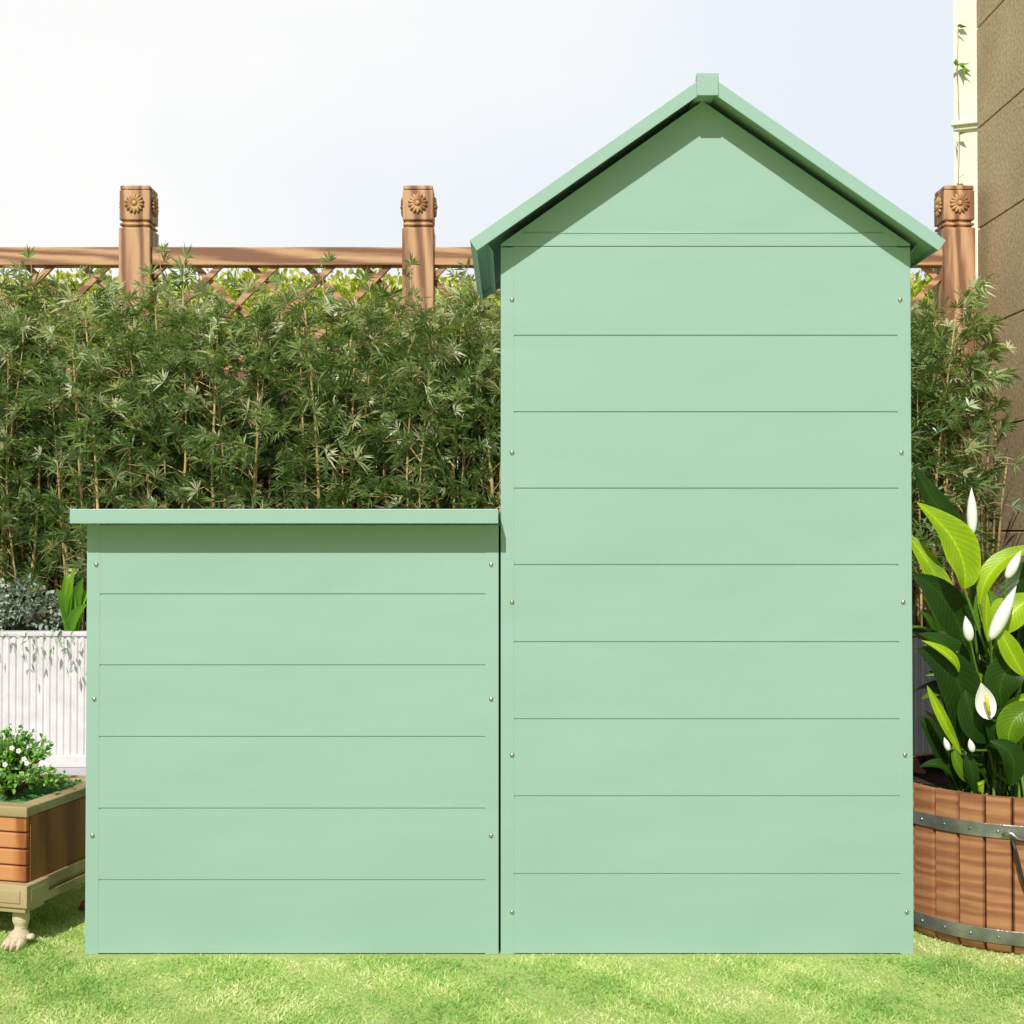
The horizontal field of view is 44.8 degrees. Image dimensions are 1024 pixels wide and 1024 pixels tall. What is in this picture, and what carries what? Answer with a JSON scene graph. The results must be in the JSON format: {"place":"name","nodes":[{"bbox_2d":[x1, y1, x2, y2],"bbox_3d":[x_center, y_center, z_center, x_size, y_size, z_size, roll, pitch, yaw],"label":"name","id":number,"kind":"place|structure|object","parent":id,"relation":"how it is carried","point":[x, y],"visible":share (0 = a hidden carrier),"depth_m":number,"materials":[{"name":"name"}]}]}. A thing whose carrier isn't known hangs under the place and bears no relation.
{"place":"outdoors","nodes":[
{"label":"outdoors","id":0,"kind":"place"},
{"bbox_2d":[32,767,85,775],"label":"pavement","id":1,"kind":"structure","parent":0,"point":[75,771],"depth_m":4.68,"materials":[{"name":"white concrete"}]},
{"bbox_2d":[0,621,86,766],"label":"planter trough","id":2,"kind":"object","parent":1,"relation":"on","point":[46,696],"visible":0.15,"depth_m":4.75,"materials":[{"name":"white painted wood"}]},
{"bbox_2d":[0,573,80,675],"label":"silver shrub","id":3,"kind":"object","parent":2,"relation":"on","point":[30,610],"visible":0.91,"depth_m":4.83,"materials":[{"name":"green plant"}]},
{"bbox_2d":[56,569,86,630],"bbox_3d":[-1.680,0.357,4.766,0.125,0.285,0.059,0,-1,0],"label":"broad leaf plant","id":4,"kind":"object","parent":2,"relation":"on","point":[71,601],"visible":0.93,"depth_m":4.75,"materials":[{"name":"green plant"}]},
{"bbox_2d":[0,241,500,629],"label":"bamboo hedge","id":5,"kind":"object","parent":2,"relation":"on","point":[276,361],"visible":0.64,"depth_m":4.88,"materials":[{"name":"plant"}]},
{"bbox_2d":[0,185,976,620],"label":"wooden fence","id":6,"kind":"object","parent":1,"relation":"on","point":[952,261],"visible":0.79,"depth_m":5.44,"materials":[{"name":"brown wood"}]},
{"bbox_2d":[0,0,953,476],"label":"sky","id":7,"kind":"structure","parent":0,"point":[251,123],"materials":[{"name":"white"}]},
{"bbox_2d":[0,882,1023,1023],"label":"ground","id":8,"kind":"structure","parent":0,"point":[132,956],"depth_m":2.48,"materials":[{"name":"green plant"}]},
{"bbox_2d":[0,773,85,951],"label":"footed planter","id":9,"kind":"object","parent":8,"relation":"on","point":[42,840],"visible":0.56,"depth_m":2.75,"materials":[{"name":"beige wood"}]},
{"bbox_2d":[0,723,68,795],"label":"flowering shrub","id":10,"kind":"object","parent":9,"relation":"on","point":[19,760],"visible":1,"depth_m":2.84,"materials":[{"name":"green plant"}]},
{"bbox_2d":[0,268,158,367],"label":"leafy shrub","id":11,"kind":"object","parent":8,"relation":"on","point":[63,275],"visible":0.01,"depth_m":6.04,"materials":[{"name":"green plant"}]},
{"bbox_2d":[158,268,353,444],"bbox_3d":[-1.305,-0.101,6.159,1.258,2.209,0.792,0,-1,0],"label":"leafy shrub","id":12,"kind":"object","parent":8,"relation":"on","point":[235,298],"visible":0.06,"depth_m":6.05,"materials":[{"name":"green plant"}]},
{"bbox_2d":[70,509,500,953],"bbox_3d":[-0.477,0.475,2.884,0.905,0.954,0.560,0,-1,0],"label":"storage box","id":13,"kind":"object","parent":8,"relation":"on","point":[293,730],"visible":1,"depth_m":2.67,"materials":[{"name":"green paint"}]},
{"bbox_2d":[245,268,476,464],"bbox_3d":[-0.708,-0.100,6.144,1.265,2.206,0.789,0,-1,0],"label":"leafy shrub","id":14,"kind":"object","parent":8,"relation":"on","point":[343,287],"visible":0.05,"depth_m":6.04,"materials":[{"name":"green plant"}]},
{"bbox_2d":[388,269,500,365],"bbox_3d":[-0.015,-0.100,6.158,1.270,2.206,0.787,0,-1,0],"label":"leafy shrub","id":15,"kind":"object","parent":8,"relation":"on","point":[453,280],"visible":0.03,"depth_m":6.07,"materials":[{"name":"green plant"}]},
{"bbox_2d":[470,73,945,953],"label":"garden shed","id":16,"kind":"structure","parent":8,"relation":"on","point":[702,281],"depth_m":2.67,"materials":[{"name":"green paint"}]},
{"bbox_2d":[912,621,946,754],"bbox_3d":[1.225,0.719,5.008,1.530,0.516,0.538,0,-1,0],"label":"planter trough","id":17,"kind":"object","parent":8,"relation":"on","point":[920,670],"visible":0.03,"depth_m":4.75,"materials":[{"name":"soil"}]},
{"bbox_2d":[919,596,943,630],"bbox_3d":[1.641,0.396,4.764,0.183,0.216,0.063,0,-1,-25],"label":"broad leaf plant","id":18,"kind":"object","parent":17,"relation":"on","point":[934,623],"visible":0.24,"depth_m":4.76,"materials":[{"name":"green plant"}]},
{"bbox_2d":[911,273,1023,628],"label":"bamboo plant","id":19,"kind":"object","parent":17,"relation":"on","point":[932,366],"visible":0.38,"depth_m":4.86,"materials":[{"name":"green plant"}]},
{"bbox_2d":[910,268,978,402],"bbox_3d":[2.041,-0.102,6.144,1.290,2.211,0.781,0,-1,0],"label":"leafy shrub","id":20,"kind":"object","parent":8,"relation":"on","point":[918,286],"visible":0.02,"depth_m":6.05,"materials":[{"name":"green plant"}]},
{"bbox_2d":[913,753,1023,953],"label":"barrel planter","id":21,"kind":"object","parent":8,"relation":"on","point":[968,861],"visible":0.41,"depth_m":2.70,"materials":[{"name":"brown wood"}]},
{"bbox_2d":[912,464,1023,797],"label":"peace lily","id":22,"kind":"object","parent":21,"relation":"on","point":[974,729],"visible":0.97,"depth_m":2.79,"materials":[{"name":"green plant"}]},
{"bbox_2d":[976,0,1023,597],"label":"house wall","id":23,"kind":"structure","parent":8,"relation":"on","point":[1000,98],"depth_m":5.22,"materials":[{"name":"beige paint"}]},
{"bbox_2d":[951,0,980,546],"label":"cream building","id":24,"kind":"structure","parent":0,"point":[965,48],"depth_m":9.02,"materials":[{"name":"beige paint"}]},
{"bbox_2d":[954,20,970,184],"bbox_3d":[3.257,-2.894,8.977,0.134,1.318,0.102,0,-1,0],"label":"climbing vine","id":25,"kind":"object","parent":24,"relation":"attached to","point":[956,61],"depth_m":9.00,"materials":[{"name":"green plant"}]}
]}

